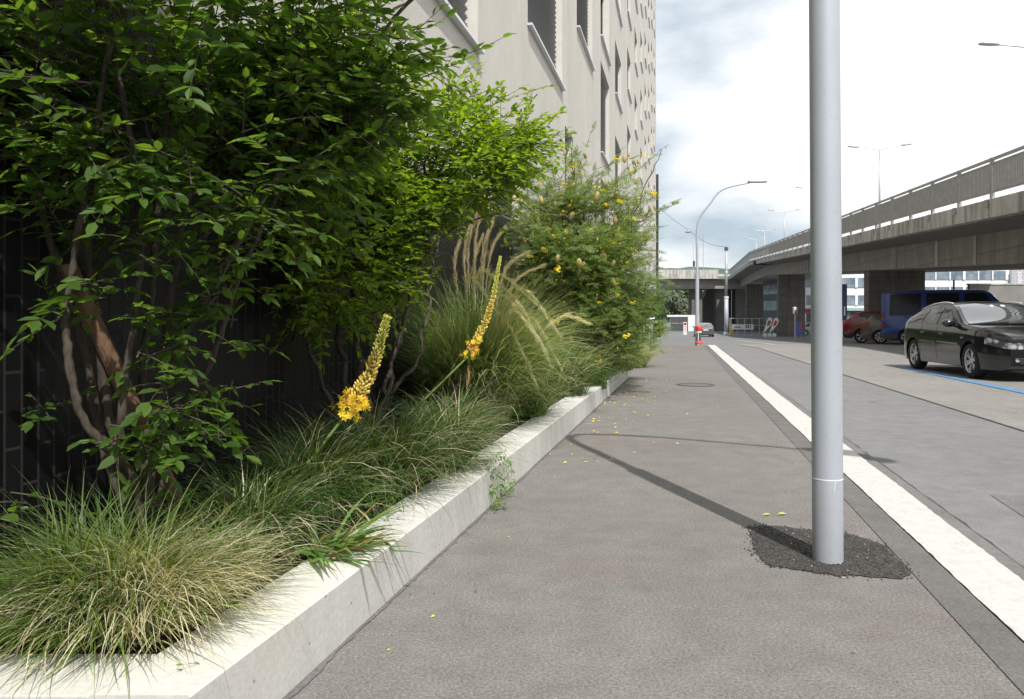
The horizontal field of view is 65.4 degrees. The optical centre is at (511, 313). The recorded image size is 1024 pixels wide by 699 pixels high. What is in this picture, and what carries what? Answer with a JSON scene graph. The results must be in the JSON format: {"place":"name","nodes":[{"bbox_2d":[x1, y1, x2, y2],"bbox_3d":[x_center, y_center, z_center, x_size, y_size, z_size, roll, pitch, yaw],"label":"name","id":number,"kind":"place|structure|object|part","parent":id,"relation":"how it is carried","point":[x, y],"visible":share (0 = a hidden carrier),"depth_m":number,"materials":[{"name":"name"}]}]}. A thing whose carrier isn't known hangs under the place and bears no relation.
{"place":"outdoors","nodes":[
{"label":"outdoors","id":0,"kind":"place"},
{"bbox_2d":[0,375,574,654],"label":"soil","id":1,"kind":"structure","parent":0,"point":[158,649],"depth_m":2.96,"materials":[{"name":"brown soil"}]},
{"bbox_2d":[59,263,196,535],"bbox_3d":[-1.441,0.351,3.022,0.501,1.083,0.085,0,0,-43],"label":"trunk","id":2,"kind":"object","parent":1,"relation":"on","point":[109,356],"visible":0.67,"depth_m":2.93,"materials":[{"name":"brown wood"}]},
{"bbox_2d":[0,462,310,698],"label":"grass tuft","id":3,"kind":"object","parent":1,"relation":"on","point":[105,586],"visible":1,"depth_m":2.24,"materials":[{"name":"green plant"}]},
{"bbox_2d":[104,494,338,627],"bbox_3d":[-1.018,0.758,2.611,0.818,0.335,0.860,0,0,0],"label":"grass tuft","id":4,"kind":"object","parent":1,"relation":"on","point":[242,559],"visible":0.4,"depth_m":2.66,"materials":[{"name":"green plant"}]},
{"bbox_2d":[106,444,381,581],"bbox_3d":[-1.032,0.707,3.098,1.030,0.438,1.070,0,0,-24],"label":"grass tuft","id":5,"kind":"object","parent":1,"relation":"on","point":[282,512],"visible":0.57,"depth_m":3.09,"materials":[{"name":"green plant"}]},
{"bbox_2d":[0,0,516,547],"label":"shrub","id":6,"kind":"object","parent":1,"relation":"on","point":[318,122],"visible":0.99,"depth_m":2.85,"materials":[{"name":"green plant"}]},
{"bbox_2d":[162,401,437,547],"bbox_3d":[-0.942,0.678,3.619,1.236,0.595,1.296,0,0,0],"label":"grass tuft","id":7,"kind":"object","parent":1,"relation":"on","point":[312,467],"visible":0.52,"depth_m":3.56,"materials":[{"name":"green plant"}]},
{"bbox_2d":[278,314,391,498],"bbox_3d":[-0.817,0.453,3.501,0.582,0.910,0.157,0,0,0],"label":"foxtail lily","id":8,"kind":"object","parent":1,"relation":"on","point":[357,402],"visible":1,"depth_m":3.48,"materials":[{"name":"yellow plant"}]},
{"bbox_2d":[244,388,432,490],"bbox_3d":[-0.956,0.644,4.356,1.131,0.563,1.236,0,0,40],"label":"grass tuft","id":9,"kind":"object","parent":1,"relation":"on","point":[340,428],"visible":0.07,"depth_m":4.31,"materials":[{"name":"green plant"}]},
{"bbox_2d":[270,489,427,578],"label":"strap leaf plant","id":10,"kind":"object","parent":1,"relation":"on","point":[353,542],"visible":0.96,"depth_m":3.11,"materials":[{"name":"green plant"}]},
{"bbox_2d":[335,487,403,524],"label":"weed","id":11,"kind":"object","parent":1,"relation":"on","point":[382,501],"visible":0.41,"depth_m":3.65,"materials":[{"name":"green plant"}]},
{"bbox_2d":[281,372,503,527],"bbox_3d":[-0.652,0.677,4.138,1.343,0.870,1.399,0,0,0],"label":"grass tuft","id":12,"kind":"object","parent":1,"relation":"on","point":[412,461],"visible":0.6,"depth_m":4.04,"materials":[{"name":"green plant"}]},
{"bbox_2d":[242,1,577,438],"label":"shrub","id":13,"kind":"object","parent":1,"relation":"on","point":[493,155],"visible":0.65,"depth_m":5.00,"materials":[{"name":"green plant"}]},
{"bbox_2d":[392,256,501,429],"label":"foxtail lily","id":14,"kind":"object","parent":1,"relation":"on","point":[477,336],"visible":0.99,"depth_m":4.99,"materials":[{"name":"yellow plant"}]},
{"bbox_2d":[466,365,469,388],"bbox_3d":[-0.277,0.399,5.050,0.026,0.149,0.016,0,0,0],"label":"dry seed head","id":15,"kind":"object","parent":14,"relation":"hanging from","point":[468,374],"visible":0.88,"depth_m":5.05},
{"bbox_2d":[354,373,545,490],"bbox_3d":[-0.434,0.724,4.702,1.255,0.729,1.260,0,0,36],"label":"grass tuft","id":16,"kind":"object","parent":1,"relation":"on","point":[457,420],"visible":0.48,"depth_m":4.67,"materials":[{"name":"green plant"}]},
{"bbox_2d":[385,378,536,463],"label":"grass tuft","id":17,"kind":"object","parent":1,"relation":"on","point":[460,401],"visible":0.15,"depth_m":5.47,"materials":[{"name":"green plant"}]},
{"bbox_2d":[379,207,614,426],"bbox_3d":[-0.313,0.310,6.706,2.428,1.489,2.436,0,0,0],"label":"plumed grass","id":18,"kind":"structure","parent":1,"relation":"on","point":[510,369],"depth_m":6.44,"materials":[{"name":"green plant"}]},
{"bbox_2d":[511,401,542,425],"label":"weed","id":19,"kind":"object","parent":1,"relation":"on","point":[519,414],"visible":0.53,"depth_m":6.92,"materials":[{"name":"green plant"}]},
{"bbox_2d":[509,346,592,416],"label":"grass tuft","id":20,"kind":"object","parent":1,"relation":"on","point":[526,404],"visible":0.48,"depth_m":7.20,"materials":[{"name":"green plant"}]},
{"bbox_2d":[524,325,633,396],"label":"grass tuft","id":21,"kind":"object","parent":1,"relation":"on","point":[581,383],"visible":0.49,"depth_m":9.00,"materials":[{"name":"green plant"}]},
{"bbox_2d":[500,119,681,373],"bbox_3d":[1.205,-0.829,11.804,2.587,3.994,4.276,0,0,16],"label":"flowering shrub","id":22,"kind":"object","parent":1,"relation":"on","point":[600,254],"visible":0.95,"depth_m":10.89,"materials":[{"name":"green plant"}]},
{"bbox_2d":[554,346,629,389],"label":"grass tuft","id":23,"kind":"object","parent":1,"relation":"on","point":[601,381],"visible":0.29,"depth_m":10.35,"materials":[{"name":"green plant"}]},
{"bbox_2d":[585,340,648,373],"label":"grass tuft","id":24,"kind":"object","parent":1,"relation":"on","point":[617,364],"visible":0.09,"depth_m":13.03,"materials":[{"name":"green plant"}]},
{"bbox_2d":[588,329,649,373],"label":"shrub","id":25,"kind":"object","parent":1,"relation":"on","point":[619,356],"visible":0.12,"depth_m":12.67,"materials":[{"name":"green plant"}]},
{"bbox_2d":[618,341,673,371],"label":"grass tuft","id":26,"kind":"object","parent":1,"relation":"on","point":[630,358],"visible":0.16,"depth_m":13.76,"materials":[{"name":"green plant"}]},
{"bbox_2d":[282,379,627,698],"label":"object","id":27,"kind":"structure","parent":0,"point":[308,678],"depth_m":3.12,"materials":[{"name":"concrete"}]},
{"bbox_2d":[289,345,1023,698],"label":"pavement","id":28,"kind":"structure","parent":0,"point":[633,569],"depth_m":3.23,"materials":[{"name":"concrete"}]},
{"bbox_2d":[0,367,627,698],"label":"planter wall","id":29,"kind":"structure","parent":28,"relation":"on","point":[331,611],"depth_m":2.60,"materials":[{"name":"concrete"}]},
{"bbox_2d":[465,450,515,508],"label":"creeper","id":30,"kind":"object","parent":29,"relation":"hanging from","point":[495,504],"visible":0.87,"depth_m":4.91,"materials":[{"name":"green plant"}]},
{"bbox_2d":[365,379,628,681],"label":"leaf litter","id":31,"kind":"object","parent":28,"relation":"on","point":[521,478],"visible":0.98,"depth_m":5.52,"materials":[{"name":"yellow plant"}]},
{"bbox_2d":[640,318,656,350],"bbox_3d":[4.229,0.642,24.582,1.649,1.045,0.620,0,0,-44],"label":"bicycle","id":32,"kind":"object","parent":28,"relation":"on","point":[652,330],"visible":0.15,"depth_m":24.79,"materials":[{"name":"metal"}]},
{"bbox_2d":[632,335,675,366],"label":"grass tuft","id":33,"kind":"object","parent":28,"relation":"on","point":[643,364],"visible":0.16,"depth_m":17.11,"materials":[{"name":"green plant"}]},
{"bbox_2d":[676,383,714,386],"bbox_3d":[2.976,1.145,12.923,0.620,0.007,0.620,0,0,0],"label":"manhole cover","id":34,"kind":"object","parent":28,"relation":"on","point":[695,384],"visible":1,"depth_m":12.94,"materials":[{"name":"metal"}]},
{"bbox_2d":[695,325,702,343],"bbox_3d":[7.180,0.794,30.620,0.306,0.712,0.306,0,0,0],"label":"traffic bollard","id":35,"kind":"object","parent":28,"relation":"on","point":[698,331],"visible":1,"depth_m":30.54,"materials":[{"name":"red plastic"}]},
{"bbox_2d":[664,323,731,330],"bbox_3d":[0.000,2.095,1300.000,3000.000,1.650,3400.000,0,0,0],"label":"ground","id":36,"kind":"structure","parent":0,"point":[668,327],"depth_m":172.78,"materials":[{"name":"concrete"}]},
{"bbox_2d":[0,0,658,584],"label":"apartment building","id":37,"kind":"structure","parent":36,"relation":"on","point":[592,60],"depth_m":4.67,"materials":[{"name":"paint"}]},
{"bbox_2d":[436,0,484,54],"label":"window","id":38,"kind":"structure","parent":37,"relation":"in","point":[465,19],"depth_m":9.26,"materials":[{"name":"white glass"}]},
{"bbox_2d":[492,116,521,222],"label":"window","id":39,"kind":"structure","parent":37,"relation":"in","point":[508,216],"depth_m":11.82,"materials":[{"name":"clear glass"}]},
{"bbox_2d":[527,0,565,90],"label":"window","id":40,"kind":"structure","parent":37,"relation":"in","point":[544,23],"depth_m":15.28,"materials":[{"name":"white glass"}]},
{"bbox_2d":[565,126,572,248],"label":"window","id":41,"kind":"structure","parent":37,"relation":"in","point":[568,140],"depth_m":17.82,"materials":[{"name":"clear glass"}]},
{"bbox_2d":[577,0,595,70],"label":"window","id":42,"kind":"structure","parent":37,"relation":"in","point":[584,7],"depth_m":21.30,"materials":[{"name":"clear glass"}]},
{"bbox_2d":[601,179,608,229],"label":"window","id":43,"kind":"structure","parent":37,"relation":"in","point":[601,179],"depth_m":26.44,"materials":[{"name":"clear glass"}]},
{"bbox_2d":[601,63,611,169],"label":"window","id":44,"kind":"structure","parent":37,"relation":"in","point":[604,84],"depth_m":26.57,"materials":[{"name":"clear glass"}]},
{"bbox_2d":[601,0,611,65],"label":"window","id":45,"kind":"structure","parent":37,"relation":"in","point":[604,3],"depth_m":26.97,"materials":[{"name":"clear glass"}]},
{"bbox_2d":[615,136,622,200],"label":"window","id":46,"kind":"structure","parent":37,"relation":"in","point":[617,149],"depth_m":32.10,"materials":[{"name":"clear glass"}]},
{"bbox_2d":[615,41,622,113],"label":"window","id":47,"kind":"structure","parent":37,"relation":"in","point":[617,60],"depth_m":31.80,"materials":[{"name":"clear glass"}]},
{"bbox_2d":[616,0,622,27],"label":"window","id":48,"kind":"structure","parent":37,"relation":"in","point":[618,2],"depth_m":31.54,"materials":[{"name":"white glass"}]},
{"bbox_2d":[627,125,631,176],"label":"window","id":49,"kind":"structure","parent":37,"relation":"in","point":[628,133],"depth_m":38.62,"materials":[{"name":"white glass"}]},
{"bbox_2d":[627,48,631,103],"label":"window","id":50,"kind":"structure","parent":37,"relation":"in","point":[628,59],"depth_m":38.56,"materials":[{"name":"white glass"}]},
{"bbox_2d":[627,0,631,30],"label":"window","id":51,"kind":"structure","parent":37,"relation":"in","point":[628,1],"depth_m":38.34,"materials":[{"name":"white glass"}]},
{"bbox_2d":[635,97,638,139],"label":"window","id":52,"kind":"structure","parent":37,"relation":"in","point":[635,97],"depth_m":44.43,"materials":[{"name":"white glass"}]},
{"bbox_2d":[635,32,638,76],"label":"window","id":53,"kind":"structure","parent":37,"relation":"in","point":[635,32],"depth_m":44.43,"materials":[{"name":"white glass"}]},
{"bbox_2d":[640,89,642,128],"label":"window","id":54,"kind":"structure","parent":37,"relation":"in","point":[640,89],"depth_m":50.33,"materials":[{"name":"white glass"}]},
{"bbox_2d":[640,147,643,184],"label":"window","id":55,"kind":"structure","parent":37,"relation":"in","point":[640,147],"depth_m":50.33,"materials":[{"name":"white glass"}]},
{"bbox_2d":[640,31,643,73],"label":"window","id":56,"kind":"structure","parent":37,"relation":"in","point":[640,31],"depth_m":50.31,"materials":[{"name":"white glass"}]},
{"bbox_2d":[645,89,646,118],"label":"window","id":57,"kind":"structure","parent":37,"relation":"in","point":[645,89],"depth_m":56.04,"materials":[{"name":"white glass"}]},
{"bbox_2d":[645,38,646,68],"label":"window","id":58,"kind":"structure","parent":37,"relation":"in","point":[645,38],"depth_m":55.75,"materials":[{"name":"white glass"}]},
{"bbox_2d":[648,89,649,118],"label":"window","id":59,"kind":"structure","parent":37,"relation":"in","point":[648,89],"depth_m":62.05,"materials":[{"name":"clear glass"}]},
{"bbox_2d":[648,42,649,73],"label":"window","id":60,"kind":"structure","parent":37,"relation":"in","point":[648,42],"depth_m":61.71,"materials":[{"name":"white glass"}]},
{"bbox_2d":[648,0,649,28],"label":"window","id":61,"kind":"structure","parent":37,"relation":"in","point":[648,0],"depth_m":61.77,"materials":[{"name":"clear glass"}]},
{"bbox_2d":[659,290,672,326],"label":"tree","id":62,"kind":"object","parent":36,"relation":"on","point":[663,311],"visible":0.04,"depth_m":168.52,"materials":[{"name":"green plant"}]},
{"bbox_2d":[659,290,687,321],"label":"tree","id":63,"kind":"object","parent":36,"relation":"on","point":[675,308],"visible":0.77,"depth_m":156.76,"materials":[{"name":"green plant"}]},
{"bbox_2d":[663,290,687,319],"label":"tree","id":64,"kind":"object","parent":36,"relation":"on","point":[686,294],"visible":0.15,"depth_m":163.64,"materials":[{"name":"green plant"}]},
{"bbox_2d":[659,270,745,330],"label":"bridge","id":65,"kind":"structure","parent":36,"relation":"on","point":[711,296],"depth_m":133.50,"materials":[{"name":"concrete"}]},
{"bbox_2d":[702,234,704,269],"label":"sign pole","id":66,"kind":"object","parent":65,"relation":"on","point":[703,252],"visible":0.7,"depth_m":135.96,"materials":[{"name":"metal"}]},
{"bbox_2d":[728,145,1023,341],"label":"viaduct","id":67,"kind":"object","parent":36,"relation":"on","point":[986,235],"visible":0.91,"depth_m":31.59,"materials":[{"name":"concrete"}]},
{"bbox_2d":[769,209,800,251],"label":"deck lamp","id":68,"kind":"object","parent":67,"relation":"on","point":[784,220],"visible":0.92,"depth_m":94.94,"materials":[{"name":"metal"}]},
{"bbox_2d":[847,143,911,227],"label":"deck lamp","id":69,"kind":"object","parent":67,"relation":"on","point":[879,197],"visible":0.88,"depth_m":49.95,"materials":[{"name":"metal"}]},
{"bbox_2d":[978,42,1023,47],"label":"deck lamp","id":70,"kind":"object","parent":67,"relation":"on","point":[989,44],"visible":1,"depth_m":28.21,"materials":[{"name":"metal"}]},
{"bbox_2d":[966,283,1023,304],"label":"concrete wall","id":71,"kind":"structure","parent":36,"relation":"on","point":[1007,292],"depth_m":47.14,"materials":[{"name":"grey concrete"}]},
{"bbox_2d":[742,523,919,580],"bbox_3d":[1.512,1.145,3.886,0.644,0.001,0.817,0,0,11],"label":"gravel patch","id":72,"kind":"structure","parent":0,"point":[839,572],"depth_m":3.80,"materials":[{"name":"grey gravel"}]},
{"bbox_2d":[809,0,843,563],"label":"street lamp","id":73,"kind":"object","parent":72,"relation":"on","point":[826,291],"visible":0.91,"depth_m":3.66,"materials":[{"name":"metal"}]},
{"bbox_2d":[659,267,1008,322],"bbox_3d":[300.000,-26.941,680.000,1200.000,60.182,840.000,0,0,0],"label":"hill","id":74,"kind":"structure","parent":0,"point":[721,270],"depth_m":710.40,"materials":[{"name":"grey concrete"}]},
{"bbox_2d":[656,0,1023,273],"label":"sky","id":75,"kind":"structure","parent":0,"point":[732,76],"materials":[{"name":"white"}]},
{"bbox_2d":[658,331,1023,565],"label":"road","id":76,"kind":"structure","parent":0,"point":[963,466],"depth_m":7.52,"materials":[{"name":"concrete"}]},
{"bbox_2d":[667,315,694,330],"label":"hoarding","id":77,"kind":"object","parent":76,"relation":"on","point":[677,321],"visible":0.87,"depth_m":124.95,"materials":[{"name":"white paint"}]},
{"bbox_2d":[683,322,686,334],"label":"road sign","id":78,"kind":"object","parent":76,"relation":"on","point":[684,328],"visible":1,"depth_m":61.95,"materials":[{"name":"metal"}]},
{"bbox_2d":[692,323,713,336],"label":"moving car","id":79,"kind":"object","parent":76,"relation":"on","point":[707,328],"visible":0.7,"depth_m":79.93,"materials":[{"name":"grey paint"}]},
{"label":"rear window","id":80,"kind":"part","parent":79,"relation":"part of","materials":[{"name":"grey glass"}]},
{"bbox_2d":[723,247,729,334],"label":"mast","id":81,"kind":"object","parent":76,"relation":"on","point":[726,322],"visible":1,"depth_m":87.86,"materials":[{"name":"metal"}]},
{"bbox_2d":[659,207,724,246],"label":"hanging lamp","id":82,"kind":"object","parent":81,"relation":"hanging from","point":[688,231],"visible":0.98,"depth_m":83.94,"materials":[{"name":"metal"}]},
{"bbox_2d":[695,180,766,344],"bbox_3d":[8.473,-1.939,30.864,2.705,6.410,0.300,0,0,10],"label":"street lamp","id":83,"kind":"object","parent":76,"relation":"on","point":[697,273],"visible":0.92,"depth_m":30.94,"materials":[{"name":"metal"}]},
{"bbox_2d":[730,318,773,335],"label":"barrier railing","id":84,"kind":"object","parent":76,"relation":"on","point":[737,326],"visible":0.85,"depth_m":83.97,"materials":[{"name":"metal"}]},
{"bbox_2d":[762,316,771,336],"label":"beach flag","id":85,"kind":"object","parent":76,"relation":"on","point":[768,322],"visible":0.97,"depth_m":79.98,"materials":[{"name":"fabric"}]},
{"bbox_2d":[769,317,778,332],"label":"beach flag","id":86,"kind":"object","parent":76,"relation":"on","point":[775,322],"visible":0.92,"depth_m":79.98,"materials":[{"name":"fabric"}]},
{"bbox_2d":[793,307,797,340],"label":"parking meter","id":87,"kind":"object","parent":76,"relation":"on","point":[795,310],"visible":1,"depth_m":44.96,"materials":[{"name":"metal"}]},
{"bbox_2d":[796,322,801,336],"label":"poster stand","id":88,"kind":"object","parent":76,"relation":"on","point":[798,328],"visible":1,"depth_m":73.97,"materials":[{"name":"blue plastic"}]},
{"bbox_2d":[805,288,805,321],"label":"lattice screen","id":89,"kind":"object","parent":76,"relation":"on","point":[805,304],"visible":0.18,"depth_m":96.96,"materials":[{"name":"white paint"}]},
{"bbox_2d":[805,322,810,335],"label":"parked car","id":90,"kind":"object","parent":76,"relation":"on","point":[807,328],"visible":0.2,"depth_m":87.33,"materials":[{"name":"silver metal"}]},
{"bbox_2d":[763,274,863,333],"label":"office building","id":91,"kind":"structure","parent":76,"relation":"on","point":[855,292],"depth_m":100.10,"materials":[{"name":"white paint"}]},
{"bbox_2d":[842,312,849,332],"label":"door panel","id":92,"kind":"structure","parent":91,"relation":"in","point":[848,313],"depth_m":99.81,"materials":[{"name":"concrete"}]},
{"bbox_2d":[842,284,846,337],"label":"parking sign","id":93,"kind":"object","parent":76,"relation":"on","point":[844,302],"visible":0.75,"depth_m":69.96,"materials":[{"name":"blue metal"}]},
{"bbox_2d":[843,311,880,342],"bbox_3d":[18.684,0.629,39.179,4.448,1.600,2.218,0,0,26],"label":"parked car","id":94,"kind":"object","parent":76,"relation":"on","point":[851,327],"visible":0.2,"depth_m":39.10,"materials":[{"name":"red paint"}]},
{"bbox_3d":[17.276,0.128,38.973,0.650,0.374,0.164,0,0,26],"label":"side window","id":95,"kind":"part","parent":94,"relation":"part of","materials":[{"name":"grey glass"}]},
{"bbox_2d":[715,352,1023,642],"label":"kerb","id":96,"kind":"structure","parent":76,"relation":"on","point":[993,613],"depth_m":3.86,"materials":[{"name":"concrete"}]},
{"bbox_2d":[708,345,1023,639],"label":"road marking","id":97,"kind":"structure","parent":96,"relation":"on","point":[993,584],"depth_m":4.18,"materials":[{"name":"white paint"}]},
{"bbox_2d":[717,346,1023,580],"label":"kerb","id":98,"kind":"structure","parent":76,"relation":"on","point":[1010,564],"depth_m":4.80,"materials":[{"name":"concrete"}]},
{"bbox_2d":[860,312,898,343],"bbox_3d":[18.414,0.634,36.669,4.348,1.480,2.173,0,0,26],"label":"parked car","id":99,"kind":"object","parent":76,"relation":"on","point":[870,325],"visible":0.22,"depth_m":36.63,"materials":[{"name":"brown paint"}]},
{"bbox_2d":[925,270,1007,289],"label":"office building","id":100,"kind":"structure","parent":76,"relation":"on","point":[939,280],"depth_m":95.01,"materials":[{"name":"white paint"}]},
{"bbox_2d":[704,346,1023,693],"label":"pavement","id":101,"kind":"structure","parent":0,"point":[1000,644],"depth_m":3.49,"materials":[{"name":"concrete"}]},
{"bbox_2d":[736,344,1023,429],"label":"parking lot","id":102,"kind":"structure","parent":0,"point":[878,364],"depth_m":14.36,"materials":[{"name":"grey asphalt"}]},
{"bbox_2d":[880,290,999,343],"bbox_3d":[18.647,0.142,33.725,5.600,2.340,2.410,0,0,26],"label":"parked van","id":103,"kind":"object","parent":102,"relation":"on","point":[899,309],"visible":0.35,"depth_m":33.64,"materials":[{"name":"blue paint"}]},
{"bbox_3d":[16.617,-0.396,33.711,1.210,0.938,0.141,0,0,26],"label":"side window","id":104,"kind":"part","parent":103,"relation":"part of","materials":[{"name":"black glass"}]},
{"bbox_3d":[17.876,-0.400,33.110,1.200,0.932,0.141,0,0,26],"label":"side window","id":105,"kind":"part","parent":103,"relation":"part of","materials":[{"name":"black glass"}]},
{"bbox_3d":[19.229,-0.364,32.463,1.400,0.993,0.140,0,0,26],"label":"side window","id":106,"kind":"part","parent":103,"relation":"part of","materials":[{"name":"black glass"}]},
{"bbox_2d":[904,302,1023,377],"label":"parked car","id":107,"kind":"object","parent":102,"relation":"on","point":[976,339],"visible":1,"depth_m":15.13,"materials":[{"name":"black paint"}]},
{"bbox_3d":[8.718,0.032,16.944,0.145,0.313,0.620,0,0,6],"label":"side window","id":108,"kind":"part","parent":107,"relation":"part of","materials":[{"name":"grey glass"}]},
{"bbox_3d":[8.661,0.029,16.346,0.158,0.361,0.700,0,0,6],"label":"side window","id":109,"kind":"part","parent":107,"relation":"part of","materials":[{"name":"grey glass"}]},
{"bbox_3d":[8.567,0.045,15.471,0.154,0.368,0.940,0,0,6],"label":"side window","id":110,"kind":"part","parent":107,"relation":"part of","materials":[{"name":"grey glass"}]},
{"bbox_2d":[762,377,1023,567],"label":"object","id":111,"kind":"structure","parent":0,"point":[965,524],"depth_m":5.05,"materials":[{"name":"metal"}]},
{"bbox_2d":[898,367,1023,392],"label":"parking line","id":112,"kind":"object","parent":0,"point":[997,386],"depth_m":13.82,"materials":[{"name":"paint"}]},
{"bbox_2d":[991,495,1023,516],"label":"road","id":113,"kind":"structure","parent":0,"point":[1015,503],"depth_m":5.02,"materials":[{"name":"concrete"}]},
{"bbox_2d":[1009,270,1023,282],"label":"wall sign","id":114,"kind":"object","parent":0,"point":[1016,276],"visible":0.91,"depth_m":59.98,"materials":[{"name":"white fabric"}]},
{"bbox_3d":[4.985,1.058,31.300,3.311,0.536,9.400,0,0,0],"label":"planter wall","id":115,"kind":"object","parent":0,"visible":0},
{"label":"soil","id":116,"kind":"structure","parent":115,"relation":"in","visible":0},
{"bbox_2d":[632,283,668,337],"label":"shrub","id":117,"kind":"object","parent":116,"relation":"on","point":[658,318],"visible":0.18,"depth_m":28.36,"materials":[{"name":"green plant"}]},
{"bbox_2d":[655,320,672,337],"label":"grass tuft","id":118,"kind":"object","parent":116,"relation":"on","point":[659,336],"visible":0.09,"depth_m":29.52,"materials":[{"name":"green plant"}]}
]}

